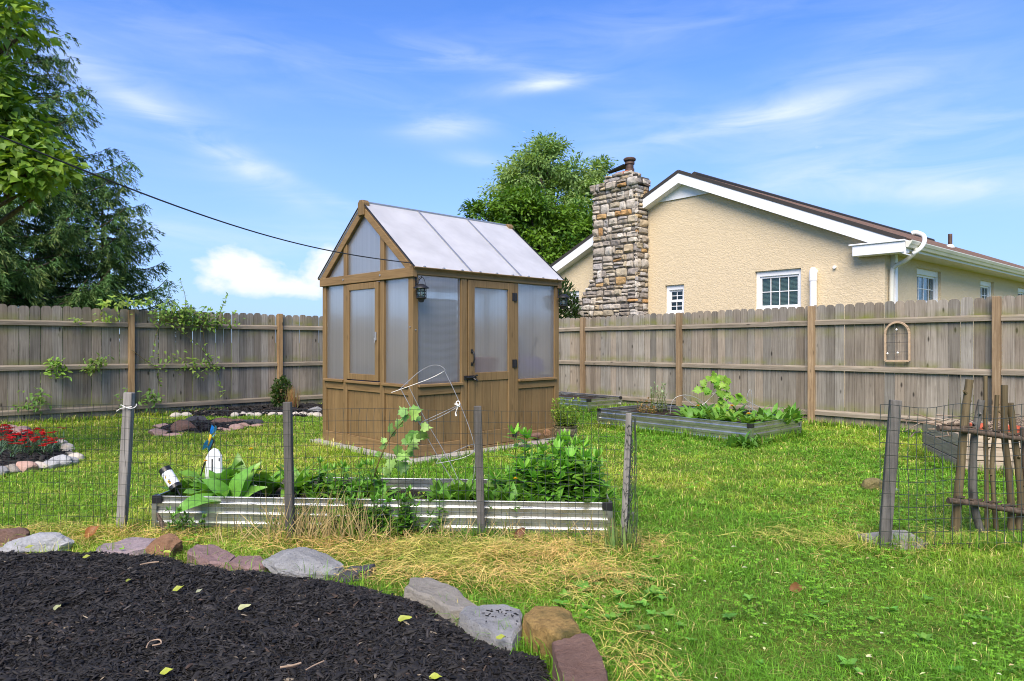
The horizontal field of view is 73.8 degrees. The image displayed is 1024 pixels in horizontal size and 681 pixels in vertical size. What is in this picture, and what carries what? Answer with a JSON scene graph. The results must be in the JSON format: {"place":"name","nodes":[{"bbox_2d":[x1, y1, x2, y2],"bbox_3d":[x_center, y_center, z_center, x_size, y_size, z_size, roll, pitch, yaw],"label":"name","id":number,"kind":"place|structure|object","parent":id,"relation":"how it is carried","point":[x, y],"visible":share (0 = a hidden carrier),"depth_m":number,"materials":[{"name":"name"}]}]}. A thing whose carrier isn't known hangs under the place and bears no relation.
{"place":"outdoors","nodes":[
{"label":"outdoors","id":0,"kind":"place"},
{"bbox_2d":[457,357,498,372],"bbox_3d":[-0.487,0.314,8.656,0.572,0.192,0.372,0,0,-45],"label":"storage tub","id":1,"kind":"object","parent":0,"point":[486,364],"visible":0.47,"depth_m":8.59,"materials":[{"name":"white plastic"}]},
{"bbox_2d":[0,343,1023,680],"bbox_3d":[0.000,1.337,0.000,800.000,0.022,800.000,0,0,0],"label":"ground","id":2,"kind":"structure","parent":0,"point":[834,635],"depth_m":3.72,"materials":[{"name":"green plant"}]},
{"bbox_2d":[6,464,21,474],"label":"rock","id":3,"kind":"object","parent":2,"relation":"on","point":[13,468],"visible":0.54,"depth_m":6.77,"materials":[{"name":"white stone"}]},
{"bbox_2d":[0,527,29,546],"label":"rock","id":4,"kind":"object","parent":2,"relation":"on","point":[8,533],"visible":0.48,"depth_m":4.37,"materials":[{"name":"pink stone"}]},
{"bbox_2d":[12,426,31,432],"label":"rock","id":5,"kind":"object","parent":2,"relation":"on","point":[18,428],"visible":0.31,"depth_m":9.43,"materials":[{"name":"pink stone"}]},
{"bbox_2d":[16,461,38,474],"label":"rock","id":6,"kind":"object","parent":2,"relation":"on","point":[21,466],"visible":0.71,"depth_m":6.85,"materials":[{"name":"pink stone"}]},
{"bbox_2d":[0,429,71,465],"bbox_3d":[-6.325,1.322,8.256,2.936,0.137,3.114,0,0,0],"label":"mulch bed","id":7,"kind":"object","parent":2,"relation":"on","point":[26,457],"visible":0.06,"depth_m":7.41,"materials":[{"name":"black wood"}]},
{"bbox_2d":[0,424,64,456],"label":"red dianthus","id":8,"kind":"object","parent":7,"relation":"on","point":[23,443],"visible":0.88,"depth_m":7.76,"materials":[{"name":"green plant"}]},
{"bbox_2d":[0,532,73,552],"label":"rock","id":9,"kind":"object","parent":2,"relation":"on","point":[36,540],"visible":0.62,"depth_m":4.24,"materials":[{"name":"white stone"}]},
{"bbox_2d":[35,461,48,470],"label":"rock","id":10,"kind":"object","parent":2,"relation":"on","point":[41,465],"visible":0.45,"depth_m":7.01,"materials":[{"name":"stone"}]},
{"bbox_2d":[0,0,101,225],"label":"broadleaf tree","id":11,"kind":"object","parent":2,"relation":"on","point":[24,175],"visible":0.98,"depth_m":6.61,"materials":[{"name":"green plant"}]},
{"bbox_2d":[44,459,59,469],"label":"rock","id":12,"kind":"object","parent":2,"relation":"on","point":[54,464],"visible":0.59,"depth_m":7.08,"materials":[{"name":"white stone"}]},
{"bbox_2d":[0,192,119,390],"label":"spruce tree","id":13,"kind":"object","parent":2,"relation":"on","point":[13,300],"visible":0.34,"depth_m":18.64,"materials":[{"name":"green plant"}]},
{"bbox_2d":[49,454,71,466],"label":"rock","id":14,"kind":"object","parent":2,"relation":"on","point":[63,457],"visible":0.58,"depth_m":7.26,"materials":[{"name":"white stone"}]},
{"bbox_2d":[59,443,74,449],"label":"rock","id":15,"kind":"object","parent":2,"relation":"on","point":[66,445],"visible":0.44,"depth_m":8.21,"materials":[{"name":"stone"}]},
{"bbox_2d":[0,0,146,390],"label":"spruce tree","id":16,"kind":"object","parent":2,"relation":"on","point":[60,214],"visible":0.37,"depth_m":19.91,"materials":[{"name":"green plant"}]},
{"bbox_2d":[68,452,84,459],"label":"rock","id":17,"kind":"object","parent":2,"relation":"on","point":[79,455],"visible":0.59,"depth_m":7.57,"materials":[{"name":"stone"}]},
{"bbox_2d":[84,526,98,538],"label":"dead leaf","id":18,"kind":"object","parent":2,"relation":"on","point":[90,529],"visible":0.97,"depth_m":4.53,"materials":[{"name":"orange plant"}]},
{"bbox_2d":[28,174,195,374],"bbox_3d":[-13.778,-1.716,22.593,5.878,7.519,6.031,0,0,-34],"label":"spruce tree","id":19,"kind":"object","parent":2,"relation":"on","point":[131,287],"visible":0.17,"depth_m":22.32,"materials":[{"name":"green plant"}]},
{"bbox_2d":[96,537,155,555],"bbox_3d":[-2.425,1.307,4.283,0.359,0.094,0.301,0,0,0],"label":"rock","id":20,"kind":"object","parent":2,"relation":"on","point":[138,545],"visible":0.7,"depth_m":4.24,"materials":[{"name":"stone"}]},
{"bbox_2d":[148,428,168,435],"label":"rock","id":21,"kind":"object","parent":2,"relation":"on","point":[155,431],"visible":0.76,"depth_m":9.53,"materials":[{"name":"pink stone"}]},
{"bbox_2d":[156,513,166,534],"bbox_3d":[-2.418,1.285,4.726,0.138,0.172,0.042,0,0,43],"label":"wood stub","id":22,"kind":"object","parent":2,"relation":"on","point":[159,518],"visible":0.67,"depth_m":4.72,"materials":[{"name":"grey wood"}]},
{"bbox_2d":[145,533,182,557],"bbox_3d":[-2.139,1.286,4.214,0.152,0.176,0.200,0,0,45],"label":"rock","id":23,"kind":"object","parent":2,"relation":"on","point":[171,541],"visible":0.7,"depth_m":4.19,"materials":[{"name":"orange stone"}]},
{"bbox_2d":[171,419,196,432],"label":"rock","id":24,"kind":"object","parent":2,"relation":"on","point":[181,425],"visible":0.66,"depth_m":9.75,"materials":[{"name":"red stone"}]},
{"bbox_2d":[185,416,207,420],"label":"rock","id":25,"kind":"object","parent":2,"relation":"on","point":[191,418],"visible":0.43,"depth_m":10.83,"materials":[{"name":"stone"}]},
{"bbox_2d":[159,417,253,433],"bbox_3d":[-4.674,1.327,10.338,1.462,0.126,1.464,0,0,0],"label":"mulch bed","id":26,"kind":"object","parent":2,"relation":"on","point":[199,429],"visible":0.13,"depth_m":9.86,"materials":[{"name":"black wood"}]},
{"bbox_2d":[187,544,235,568],"bbox_3d":[-1.784,1.300,4.073,0.404,0.107,0.209,0,0,29],"label":"rock","id":27,"kind":"object","parent":2,"relation":"on","point":[200,556],"visible":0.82,"depth_m":4.02,"materials":[{"name":"pink stone"}]},
{"bbox_2d":[211,417,235,422],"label":"rock","id":28,"kind":"object","parent":2,"relation":"on","point":[221,419],"visible":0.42,"depth_m":10.54,"materials":[{"name":"red stone"}]},
{"bbox_2d":[0,304,457,423],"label":"board fence","id":29,"kind":"object","parent":2,"relation":"on","point":[262,352],"visible":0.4,"depth_m":11.97,"materials":[{"name":"wood"}]},
{"bbox_2d":[43,356,72,380],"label":"vine sprig","id":30,"kind":"object","parent":29,"relation":"attached to","point":[56,363],"visible":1,"depth_m":10.96,"materials":[{"name":"green plant"}]},
{"bbox_2d":[11,387,164,413],"bbox_3d":[-6.944,0.994,11.291,2.201,0.516,0.244,0,0,-42],"label":"vine sprig","id":31,"kind":"object","parent":29,"relation":"attached to","point":[35,402],"visible":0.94,"depth_m":10.88,"materials":[{"name":"green plant"}]},
{"bbox_2d":[79,352,113,376],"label":"vine sprig","id":32,"kind":"object","parent":29,"relation":"attached to","point":[90,367],"visible":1,"depth_m":11.30,"materials":[{"name":"green plant"}]},
{"bbox_2d":[68,311,132,324],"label":"vine sprig","id":33,"kind":"object","parent":29,"relation":"attached to","point":[106,318],"visible":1,"depth_m":11.39,"materials":[{"name":"green plant"}]},
{"bbox_2d":[95,294,153,311],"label":"vine sprig","id":34,"kind":"object","parent":29,"relation":"attached to","point":[107,301],"visible":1,"depth_m":11.60,"materials":[{"name":"green plant"}]},
{"bbox_2d":[132,278,245,396],"bbox_3d":[-5.764,-0.031,12.313,1.951,2.177,0.296,0,0,-42],"label":"climbing vine","id":35,"kind":"object","parent":29,"relation":"attached to","point":[183,316],"visible":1,"depth_m":12.28,"materials":[{"name":"green plant"}]},
{"bbox_2d":[163,505,304,535],"bbox_3d":[-1.899,1.235,4.701,1.012,0.199,0.222,0,0,0],"label":"weed clump","id":36,"kind":"object","parent":2,"relation":"on","point":[178,522],"visible":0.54,"depth_m":4.69,"materials":[{"name":"green plant"}]},
{"bbox_2d":[228,424,243,429],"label":"rock","id":37,"kind":"object","parent":2,"relation":"on","point":[236,426],"visible":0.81,"depth_m":10.10,"materials":[{"name":"pink stone"}]},
{"bbox_2d":[152,403,322,416],"bbox_3d":[-4.844,1.322,12.810,3.576,0.136,1.888,0,0,0],"label":"mulch bed","id":38,"kind":"object","parent":2,"relation":"on","point":[203,414],"visible":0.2,"depth_m":12.03,"materials":[{"name":"black wood"}]},
{"bbox_2d":[285,385,299,407],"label":"dry grass tuft","id":39,"kind":"object","parent":38,"relation":"on","point":[292,398],"visible":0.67,"depth_m":12.78,"materials":[{"name":"plant"}]},
{"bbox_2d":[226,555,268,571],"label":"rock","id":40,"kind":"object","parent":2,"relation":"on","point":[256,562],"visible":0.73,"depth_m":3.92,"materials":[{"name":"pink stone"}]},
{"bbox_2d":[0,550,552,680],"bbox_3d":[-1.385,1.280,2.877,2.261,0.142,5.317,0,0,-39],"label":"mulch chips","id":41,"kind":"object","parent":2,"relation":"on","point":[211,626],"visible":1,"depth_m":2.93,"materials":[{"name":"black wood"}]},
{"bbox_2d":[398,615,411,621],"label":"fallen leaf","id":42,"kind":"object","parent":41,"relation":"on","point":[402,618],"visible":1,"depth_m":3.02,"materials":[{"name":"yellow plant"}]},
{"bbox_2d":[269,374,292,406],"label":"shrub","id":43,"kind":"object","parent":2,"relation":"on","point":[278,396],"visible":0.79,"depth_m":12.91,"materials":[{"name":"green plant"}]},
{"bbox_2d":[262,547,344,580],"bbox_3d":[-1.188,1.289,3.897,0.468,0.185,0.308,0,0,0],"label":"rock","id":44,"kind":"object","parent":2,"relation":"on","point":[288,560],"visible":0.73,"depth_m":3.81,"materials":[{"name":"grey stone"}]},
{"bbox_2d":[0,392,637,554],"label":"wire fence","id":45,"kind":"object","parent":2,"relation":"on","point":[125,461],"visible":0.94,"depth_m":4.53,"materials":[{"name":"grey metal"}]},
{"bbox_2d":[338,563,375,582],"bbox_3d":[-0.874,1.307,3.840,0.180,0.055,0.171,0,0,0],"label":"rock","id":46,"kind":"object","parent":2,"relation":"on","point":[356,573],"visible":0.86,"depth_m":3.82,"materials":[{"name":"stone"}]},
{"bbox_2d":[295,484,447,536],"bbox_3d":[-0.971,1.162,4.664,1.126,0.345,0.278,0,0,-3],"label":"weed clump","id":47,"kind":"object","parent":2,"relation":"on","point":[399,518],"visible":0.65,"depth_m":4.63,"materials":[{"name":"green plant"}]},
{"bbox_2d":[152,476,612,535],"bbox_3d":[-0.910,1.214,5.104,3.240,0.232,0.760,0,0,4],"label":"raised bed","id":48,"kind":"object","parent":2,"relation":"on","point":[528,510],"visible":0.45,"depth_m":4.72,"materials":[{"name":"metal"}]},
{"bbox_2d":[159,465,180,495],"bbox_3d":[-2.452,1.064,4.957,0.270,0.304,0.088,0,0,25],"label":"solar light","id":49,"kind":"object","parent":48,"relation":"on","point":[167,470],"visible":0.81,"depth_m":4.95,"materials":[{"name":"white plastic"}]},
{"bbox_2d":[154,472,204,495],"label":"weed clump","id":50,"kind":"object","parent":48,"relation":"on","point":[186,482],"visible":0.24,"depth_m":5.12,"materials":[{"name":"green plant"}]},
{"bbox_2d":[199,425,216,479],"bbox_3d":[-2.288,0.888,5.151,0.193,0.521,0.078,0,0,20],"label":"dragonfly stake","id":51,"kind":"object","parent":48,"relation":"in","point":[209,442],"visible":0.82,"depth_m":5.14,"materials":[{"name":"blue metal"}]},
{"bbox_2d":[205,448,221,477],"bbox_3d":[-2.239,0.933,5.124,0.123,0.250,0.015,0,0,-20],"label":"garden marker","id":52,"kind":"object","parent":48,"relation":"in","point":[217,462],"visible":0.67,"depth_m":5.12,"materials":[{"name":"white plastic"}]},
{"bbox_2d":[171,452,271,517],"bbox_3d":[-2.140,1.042,5.099,0.655,0.342,0.721,0,0,-20],"label":"dock plant","id":53,"kind":"object","parent":48,"relation":"on","point":[237,478],"visible":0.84,"depth_m":4.95,"materials":[{"name":"green plant"}]},
{"bbox_2d":[243,461,334,496],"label":"dock plant","id":54,"kind":"object","parent":48,"relation":"on","point":[300,479],"visible":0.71,"depth_m":5.14,"materials":[{"name":"green plant"}]},
{"bbox_2d":[294,456,403,498],"bbox_3d":[-1.251,1.025,5.157,0.938,0.314,0.636,0,0,0],"label":"weed clump","id":55,"kind":"object","parent":48,"relation":"on","point":[356,483],"visible":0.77,"depth_m":5.04,"materials":[{"name":"green plant"}]},
{"bbox_2d":[373,404,432,483],"bbox_3d":[-0.820,0.812,5.044,0.478,0.672,0.259,0,0,0],"label":"vine sapling","id":56,"kind":"object","parent":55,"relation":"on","point":[413,436],"visible":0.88,"depth_m":5.02,"materials":[{"name":"green plant"}]},
{"bbox_2d":[415,474,621,510],"bbox_3d":[0.032,1.090,4.922,1.587,0.198,0.628,0,0,7],"label":"weed clump","id":57,"kind":"object","parent":48,"relation":"on","point":[514,494],"visible":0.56,"depth_m":4.89,"materials":[{"name":"green plant"}]},
{"bbox_2d":[391,365,474,483],"bbox_3d":[-0.576,0.647,5.180,0.619,0.917,0.274,0,0,6],"label":"wire plant cage","id":58,"kind":"object","parent":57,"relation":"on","point":[457,404],"visible":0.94,"depth_m":5.14,"materials":[{"name":"metal"}]},
{"bbox_2d":[485,423,612,501],"bbox_3d":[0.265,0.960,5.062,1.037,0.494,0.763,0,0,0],"label":"tall weeds","id":59,"kind":"object","parent":48,"relation":"on","point":[547,466],"visible":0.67,"depth_m":4.94,"materials":[{"name":"green plant"}]},
{"bbox_2d":[209,484,618,545],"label":"dry stems","id":60,"kind":"object","parent":2,"relation":"on","point":[308,529],"visible":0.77,"depth_m":4.49,"materials":[{"name":"plant"}]},
{"bbox_2d":[310,437,554,463],"bbox_3d":[-0.900,1.329,9.095,2.723,0.061,2.295,0,0,-44],"label":"paver strip","id":61,"kind":"object","parent":2,"relation":"on","point":[453,455],"visible":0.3,"depth_m":8.04,"materials":[{"name":"concrete"}]},
{"bbox_2d":[403,577,476,625],"bbox_3d":[-0.351,1.294,3.388,0.492,0.139,0.231,0,0,42],"label":"rock","id":62,"kind":"object","parent":2,"relation":"on","point":[427,591],"visible":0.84,"depth_m":3.34,"materials":[{"name":"grey stone"}]},
{"bbox_2d":[318,200,563,458],"bbox_3d":[-0.913,-0.186,9.071,2.529,3.008,2.170,0,0,-45],"label":"greenhouse","id":63,"kind":"object","parent":2,"relation":"on","point":[504,281],"visible":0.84,"depth_m":8.40,"materials":[{"name":"brown wood"}]},
{"bbox_2d":[0,135,411,263],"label":"power cable","id":64,"kind":"object","parent":63,"relation":"attached to","point":[8,139],"visible":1,"depth_m":4.70,"materials":[{"name":"black rubber"}]},
{"bbox_2d":[413,277,428,301],"bbox_3d":[-0.996,-0.561,7.490,0.176,0.284,0.176,0,0,0],"label":"lantern","id":65,"kind":"object","parent":63,"relation":"hanging from","point":[422,297],"visible":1,"depth_m":7.46,"materials":[{"name":"black metal"}]},
{"bbox_2d":[418,298,457,381],"bbox_3d":[-0.863,-0.005,7.847,0.600,0.950,0.025,0,0,-45],"label":"quilted sheet","id":66,"kind":"object","parent":63,"relation":"hanging from","point":[437,332],"visible":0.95,"depth_m":7.85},
{"bbox_2d":[464,280,516,447],"bbox_3d":[-0.247,0.275,8.334,0.879,1.990,0.107,0,0,-45],"label":"door","id":67,"kind":"structure","parent":63,"relation":"in","point":[492,391],"depth_m":8.41,"materials":[{"name":"brown wood"}]},
{"bbox_2d":[557,288,569,308],"bbox_3d":[0.692,-0.561,9.150,0.176,0.284,0.176,0,0,0],"label":"lantern","id":68,"kind":"object","parent":63,"relation":"hanging from","point":[563,304],"visible":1,"depth_m":9.13,"materials":[{"name":"black metal"}]},
{"bbox_2d":[458,604,521,651],"bbox_3d":[-0.102,1.300,3.038,0.300,0.130,0.406,0,0,0],"label":"rock","id":69,"kind":"object","parent":2,"relation":"on","point":[471,618],"visible":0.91,"depth_m":3.02,"materials":[{"name":"grey stone"}]},
{"bbox_2d":[0,512,1021,680],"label":"dry straw","id":70,"kind":"object","parent":2,"relation":"on","point":[511,549],"visible":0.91,"depth_m":4.10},
{"bbox_2d":[0,401,1023,680],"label":"long grass","id":71,"kind":"structure","parent":2,"relation":"on","point":[928,457],"depth_m":5.12,"materials":[{"name":"green plant"}]},
{"bbox_2d":[1,413,1023,680],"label":"clover","id":72,"kind":"object","parent":2,"relation":"on","point":[885,557],"visible":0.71,"depth_m":3.81,"materials":[{"name":"green plant"}]},
{"bbox_2d":[514,527,525,538],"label":"dead leaf","id":73,"kind":"object","parent":2,"relation":"on","point":[521,532],"visible":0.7,"depth_m":4.51,"materials":[{"name":"brown plant"}]},
{"bbox_2d":[455,174,593,295],"bbox_3d":[0.614,-2.342,25.461,6.920,7.380,3.904,0,0,0],"label":"leafy tree","id":74,"kind":"object","parent":2,"relation":"on","point":[557,233],"visible":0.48,"depth_m":24.90,"materials":[{"name":"green plant"}]},
{"bbox_2d":[477,127,618,254],"bbox_3d":[2.648,-4.349,32.976,8.778,11.405,4.313,0,0,0],"label":"leafy tree","id":75,"kind":"object","parent":2,"relation":"on","point":[541,171],"visible":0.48,"depth_m":32.33,"materials":[{"name":"green plant"}]},
{"bbox_2d":[521,606,580,662],"bbox_3d":[0.174,1.272,2.949,0.208,0.183,0.345,0,0,-27],"label":"rock","id":76,"kind":"object","parent":2,"relation":"on","point":[548,625],"visible":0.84,"depth_m":2.88,"materials":[{"name":"brown stone"}]},
{"bbox_2d":[550,397,582,445],"bbox_3d":[0.687,1.011,8.554,0.444,0.638,0.419,0,0,0],"label":"flower pot","id":77,"kind":"object","parent":2,"relation":"on","point":[567,425],"visible":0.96,"depth_m":8.48,"materials":[{"name":"plant"}]},
{"bbox_2d":[559,277,581,318],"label":"garden shrub","id":78,"kind":"object","parent":2,"relation":"on","point":[566,312],"visible":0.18,"depth_m":17.46,"materials":[{"name":"green plant"}]},
{"bbox_2d":[552,633,607,680],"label":"rock","id":79,"kind":"object","parent":2,"relation":"on","point":[577,657],"visible":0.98,"depth_m":2.61,"materials":[{"name":"pink stone"}]},
{"bbox_2d":[559,392,621,411],"bbox_3d":[1.222,1.200,13.399,0.940,0.260,1.640,0,0,-41],"label":"raised bed","id":80,"kind":"object","parent":2,"relation":"on","point":[591,401],"visible":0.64,"depth_m":12.91,"materials":[{"name":"metal"}]},
{"bbox_2d":[603,511,644,555],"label":"grass tuft","id":81,"kind":"object","parent":2,"relation":"on","point":[630,539],"visible":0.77,"depth_m":4.24,"materials":[{"name":"green plant"}]},
{"bbox_2d":[377,553,991,676],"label":"broadleaf weeds","id":82,"kind":"object","parent":2,"relation":"on","point":[647,627],"visible":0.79,"depth_m":3.38,"materials":[{"name":"green plant"}]},
{"bbox_2d":[597,403,801,440],"bbox_3d":[2.671,1.190,10.008,1.340,0.280,2.590,0,0,-41],"label":"raised bed","id":83,"kind":"object","parent":2,"relation":"on","point":[668,421],"visible":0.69,"depth_m":9.40,"materials":[{"name":"metal"}]},
{"bbox_2d":[637,397,656,412],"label":"dry weeds","id":84,"kind":"object","parent":83,"relation":"on","point":[648,407],"visible":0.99,"depth_m":10.58,"materials":[{"name":"brown plant"}]},
{"bbox_2d":[649,381,670,412],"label":"silver herb","id":85,"kind":"object","parent":83,"relation":"on","point":[662,402],"visible":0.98,"depth_m":10.74,"materials":[{"name":"green plant"}]},
{"bbox_2d":[670,390,758,411],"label":"wire hoops","id":86,"kind":"object","parent":83,"relation":"on","point":[713,394],"visible":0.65,"depth_m":10.00,"materials":[{"name":"metal"}]},
{"bbox_2d":[692,371,746,415],"bbox_3d":[3.032,0.800,9.926,0.798,0.737,0.397,0,0,0],"label":"vine sapling","id":87,"kind":"object","parent":83,"relation":"on","point":[714,379],"visible":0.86,"depth_m":9.85,"materials":[{"name":"green plant"}]},
{"bbox_2d":[666,400,807,424],"bbox_3d":[3.140,1.009,9.517,1.994,0.243,1.639,0,0,14],"label":"weed clump","id":88,"kind":"object","parent":83,"relation":"on","point":[788,414],"visible":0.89,"depth_m":9.50,"materials":[{"name":"green plant"}]},
{"bbox_2d":[720,430,773,447],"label":"weed clump","id":89,"kind":"object","parent":2,"relation":"on","point":[733,440],"visible":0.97,"depth_m":8.48,"materials":[{"name":"green plant"}]},
{"bbox_2d":[559,295,1023,430],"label":"board fence","id":90,"kind":"object","parent":2,"relation":"on","point":[785,356],"visible":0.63,"depth_m":10.79,"materials":[{"name":"brown wood"}]},
{"bbox_2d":[884,321,910,361],"bbox_3d":[5.572,0.018,9.883,0.051,0.592,0.350,0,0,-41],"label":"arch trellis","id":91,"kind":"object","parent":90,"relation":"attached to","point":[886,353],"visible":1,"depth_m":9.88,"materials":[{"name":"beige wood"}]},
{"bbox_2d":[789,582,801,591],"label":"dead leaf","id":92,"kind":"object","parent":2,"relation":"on","point":[794,586],"visible":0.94,"depth_m":3.59,"materials":[{"name":"brown plant"}]},
{"bbox_2d":[602,545,1013,677],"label":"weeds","id":93,"kind":"object","parent":2,"relation":"on","point":[764,648],"visible":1,"depth_m":2.95,"materials":[{"name":"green plant"}]},
{"bbox_2d":[861,478,881,490],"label":"rock","id":94,"kind":"object","parent":2,"relation":"on","point":[871,484],"visible":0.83,"depth_m":6.03,"materials":[{"name":"beige stone"}]},
{"bbox_2d":[858,530,927,550],"bbox_3d":[2.493,1.310,4.476,0.385,0.040,0.351,0,0,0],"label":"flagstone","id":95,"kind":"object","parent":2,"relation":"on","point":[873,535],"visible":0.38,"depth_m":4.45,"materials":[{"name":"grey stone"}]},
{"bbox_2d":[878,400,1023,552],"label":"wire fence","id":96,"kind":"object","parent":2,"relation":"on","point":[892,443],"visible":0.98,"depth_m":4.32,"materials":[{"name":"grey metal"}]},
{"bbox_2d":[922,421,1023,470],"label":"wooden planter","id":97,"kind":"object","parent":2,"relation":"on","point":[947,449],"visible":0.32,"depth_m":7.01,"materials":[{"name":"wood"}]},
{"bbox_2d":[901,410,1023,437],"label":"brushwood","id":98,"kind":"object","parent":97,"relation":"in","point":[1019,422],"visible":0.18,"depth_m":7.31,"materials":[{"name":"brown wood"}]},
{"bbox_2d":[936,376,1023,534],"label":"stick fence","id":99,"kind":"object","parent":2,"relation":"on","point":[1009,412],"visible":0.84,"depth_m":4.70,"materials":[{"name":"brown plant"}]},
{"bbox_2d":[0,0,1023,342],"label":"sky","id":100,"kind":"structure","parent":0,"point":[275,118],"materials":[{"name":"blue"}]},
{"bbox_2d":[550,157,1023,398],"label":"neighbour house","id":101,"kind":"structure","parent":0,"point":[678,241],"depth_m":15.75,"materials":[{"name":"beige paint"}]},
{"bbox_2d":[666,284,683,313],"bbox_3d":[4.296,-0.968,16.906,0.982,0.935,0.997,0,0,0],"label":"window","id":102,"kind":"structure","parent":101,"relation":"in","point":[675,293],"depth_m":16.79,"materials":[{"name":"white glass"}]},
{"bbox_2d":[756,268,800,309],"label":"window","id":103,"kind":"structure","parent":101,"relation":"in","point":[775,288],"depth_m":14.78,"materials":[{"name":"white glass"}]},
{"bbox_2d":[917,268,937,302],"bbox_3d":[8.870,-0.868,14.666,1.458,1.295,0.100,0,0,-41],"label":"window","id":104,"kind":"structure","parent":101,"relation":"in","point":[927,281],"depth_m":14.85,"materials":[{"name":"white glass"}]},
{"bbox_2d":[980,280,990,298],"bbox_3d":[12.029,-0.968,17.427,1.150,1.095,0.100,0,0,-41],"label":"window","id":105,"kind":"structure","parent":101,"relation":"in","point":[985,287],"depth_m":17.59,"materials":[{"name":"white glass"}]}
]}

